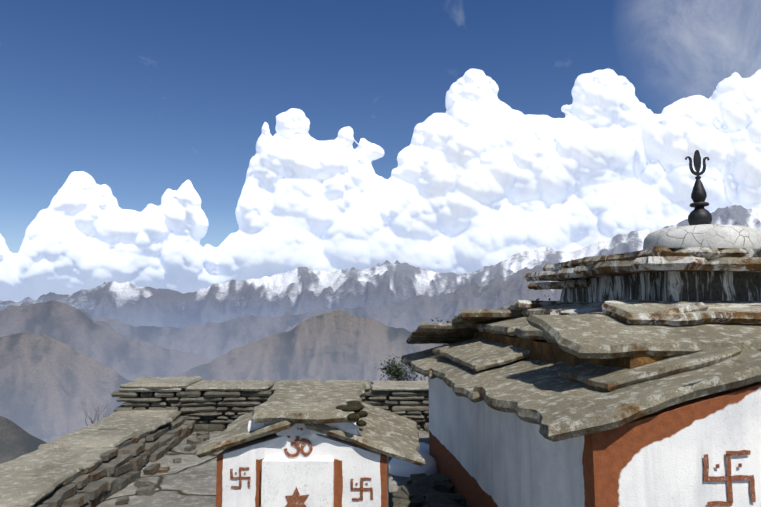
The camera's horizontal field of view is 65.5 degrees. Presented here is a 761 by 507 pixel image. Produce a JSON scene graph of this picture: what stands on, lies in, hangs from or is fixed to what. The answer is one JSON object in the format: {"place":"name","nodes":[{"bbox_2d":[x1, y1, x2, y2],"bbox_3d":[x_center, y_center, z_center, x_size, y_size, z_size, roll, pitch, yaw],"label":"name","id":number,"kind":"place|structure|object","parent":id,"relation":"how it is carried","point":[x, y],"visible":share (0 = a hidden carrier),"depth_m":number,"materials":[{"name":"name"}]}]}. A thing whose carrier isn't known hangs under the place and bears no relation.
{"place":"outdoors","nodes":[
{"label":"outdoors","id":0,"kind":"place"},
{"bbox_2d":[0,416,46,463],"bbox_3d":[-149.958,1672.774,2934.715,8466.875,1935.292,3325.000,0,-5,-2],"label":"hill","id":1,"kind":"structure","parent":0,"point":[16,441],"depth_m":3326.69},
{"bbox_2d":[0,331,131,442],"bbox_3d":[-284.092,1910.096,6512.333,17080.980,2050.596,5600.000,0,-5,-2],"label":"hill","id":2,"kind":"structure","parent":0,"point":[49,386],"depth_m":6202.36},
{"bbox_2d":[0,300,212,380],"bbox_3d":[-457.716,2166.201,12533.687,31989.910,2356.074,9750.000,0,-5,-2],"label":"hill","id":3,"kind":"structure","parent":0,"point":[85,334],"depth_m":12002.10,"materials":[{"name":"grey stone"}]},
{"bbox_2d":[95,429,428,506],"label":"terrace floor","id":4,"kind":"structure","parent":0,"point":[189,480],"depth_m":5.03,"materials":[{"name":"grey stone"}]},
{"bbox_2d":[33,411,209,506],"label":"dry stone wall","id":5,"kind":"structure","parent":4,"relation":"on","point":[114,471],"depth_m":5.00,"materials":[{"name":"stone"}]},
{"bbox_2d":[0,409,177,506],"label":"parapet caps","id":6,"kind":"object","parent":5,"relation":"on","point":[31,479],"visible":0.94,"depth_m":4.94,"materials":[{"name":"stone"}]},
{"bbox_2d":[111,385,428,430],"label":"parapet wall","id":7,"kind":"structure","parent":4,"relation":"on","point":[214,410],"depth_m":7.03,"materials":[{"name":"grey stone"}]},
{"bbox_2d":[119,376,428,391],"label":"parapet caps","id":8,"kind":"object","parent":7,"relation":"on","point":[166,384],"visible":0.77,"depth_m":7.13,"materials":[{"name":"grey stone"}]},
{"bbox_2d":[216,433,388,506],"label":"shrine front wall","id":9,"kind":"structure","parent":4,"relation":"on","point":[355,463],"depth_m":3.29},
{"bbox_2d":[248,419,359,506],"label":"shrine niche panel","id":10,"kind":"object","parent":9,"relation":"attached to","point":[313,479],"visible":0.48,"depth_m":3.24,"materials":[{"name":"white paint"}]},
{"bbox_2d":[195,382,424,465],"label":"shrine roof slabs","id":11,"kind":"structure","parent":9,"relation":"on","point":[309,405],"depth_m":3.42,"materials":[{"name":"grey stone"}]},
{"bbox_2d":[335,400,367,426],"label":"stacked stones","id":12,"kind":"object","parent":11,"relation":"on","point":[355,406],"visible":0.92,"depth_m":3.28,"materials":[{"name":"brown stone"}]},
{"bbox_2d":[389,442,437,476],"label":"snow patches","id":13,"kind":"object","parent":4,"relation":"on","point":[397,467],"visible":0.42,"depth_m":5.23,"materials":[{"name":"white snow"}]},
{"bbox_2d":[389,473,466,506],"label":"rubble stones","id":14,"kind":"object","parent":4,"relation":"on","point":[425,490],"visible":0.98,"depth_m":4.46,"materials":[{"name":"grey stone"}]},
{"bbox_2d":[428,377,760,506],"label":"temple walls","id":15,"kind":"structure","parent":4,"relation":"on","point":[483,453],"depth_m":2.46,"materials":[{"name":"white paint"}]},
{"bbox_2d":[230,427,755,506],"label":"painted religious symbols","id":16,"kind":"object","parent":15,"relation":"attached to","point":[296,499],"visible":1,"depth_m":3.22,"materials":[{"name":"brown paint"}]},
{"bbox_2d":[401,309,760,441],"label":"temple roof","id":17,"kind":"structure","parent":15,"relation":"on","point":[559,401],"depth_m":2.89,"materials":[{"name":"grey stone"}]},
{"bbox_2d":[560,271,760,302],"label":"cupola wall","id":18,"kind":"structure","parent":17,"relation":"on","point":[702,286],"depth_m":3.55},
{"bbox_2d":[500,246,760,325],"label":"temple roof","id":19,"kind":"structure","parent":18,"relation":"on","point":[581,271],"depth_m":3.38,"materials":[{"name":"grey stone"}]},
{"bbox_2d":[643,224,760,249],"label":"dome","id":20,"kind":"structure","parent":19,"relation":"on","point":[720,236],"depth_m":4.02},
{"bbox_2d":[685,150,711,224],"bbox_3d":[2.351,-0.481,4.374,0.188,0.580,0.159,0,-5,-2],"label":"trident finial","id":21,"kind":"object","parent":20,"relation":"on","point":[699,214],"visible":0.94,"depth_m":4.34,"materials":[{"name":"black metal"}]},
{"bbox_2d":[164,310,442,384],"bbox_3d":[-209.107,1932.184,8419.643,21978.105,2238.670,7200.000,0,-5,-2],"label":"hill","id":22,"kind":"structure","parent":0,"point":[337,345],"depth_m":8471.70,"materials":[{"name":"grey stone"}]},
{"bbox_2d":[93,266,561,359],"bbox_3d":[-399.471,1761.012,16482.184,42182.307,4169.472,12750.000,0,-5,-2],"label":"mountain range","id":23,"kind":"structure","parent":0,"point":[211,340],"depth_m":16027.12,"materials":[{"name":"grey stone"}]},
{"bbox_2d":[0,68,760,276],"bbox_3d":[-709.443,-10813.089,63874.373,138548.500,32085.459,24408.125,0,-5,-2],"label":"cloud","id":24,"kind":"structure","parent":0,"point":[482,175],"depth_m":55359.21,"materials":[{"name":"white"}]},
{"bbox_2d":[0,205,760,327],"bbox_3d":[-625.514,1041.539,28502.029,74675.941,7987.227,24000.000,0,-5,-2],"label":"mountain range","id":25,"kind":"structure","parent":0,"point":[299,290],"depth_m":27753.47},
{"bbox_2d":[0,0,760,252],"label":"sky","id":26,"kind":"structure","parent":0,"point":[144,98],"materials":[{"name":"blue"}]},
{"bbox_2d":[473,270,753,368],"bbox_3d":[2.352,0.455,4.303,2.955,0.714,2.938,0,-5,-2],"label":"temple roof bedding","id":27,"kind":"object","parent":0,"point":[543,350],"visible":0.06,"depth_m":3.60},
{"bbox_3d":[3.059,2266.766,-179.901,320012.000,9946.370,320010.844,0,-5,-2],"label":"terrain","id":28,"kind":"structure","parent":0,"visible":0},
{"bbox_2d":[84,400,111,425],"bbox_3d":[-4.004,2.268,8.278,0.417,0.483,0.451,-3,-6,35],"label":"dry shrub","id":29,"kind":"object","parent":28,"relation":"on","point":[95,415],"visible":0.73,"depth_m":8.28,"materials":[{"name":"grey plant"}]},
{"bbox_2d":[0,276,261,301],"bbox_3d":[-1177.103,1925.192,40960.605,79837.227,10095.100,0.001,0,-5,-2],"label":"haze","id":30,"kind":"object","parent":28,"relation":"on","point":[16,288],"depth_m":40402.54,"materials":[{"name":"white"}]},
{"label":"bush wood","id":31,"kind":"object","parent":28,"relation":"on","visible":0},
{"bbox_2d":[375,352,425,380],"bbox_3d":[0.405,1.855,8.655,0.879,0.858,0.678,2,-5,-28],"label":"bush","id":32,"kind":"object","parent":31,"relation":"attached to","point":[396,372],"visible":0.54,"depth_m":8.59,"materials":[{"name":"green plant"}]}
]}

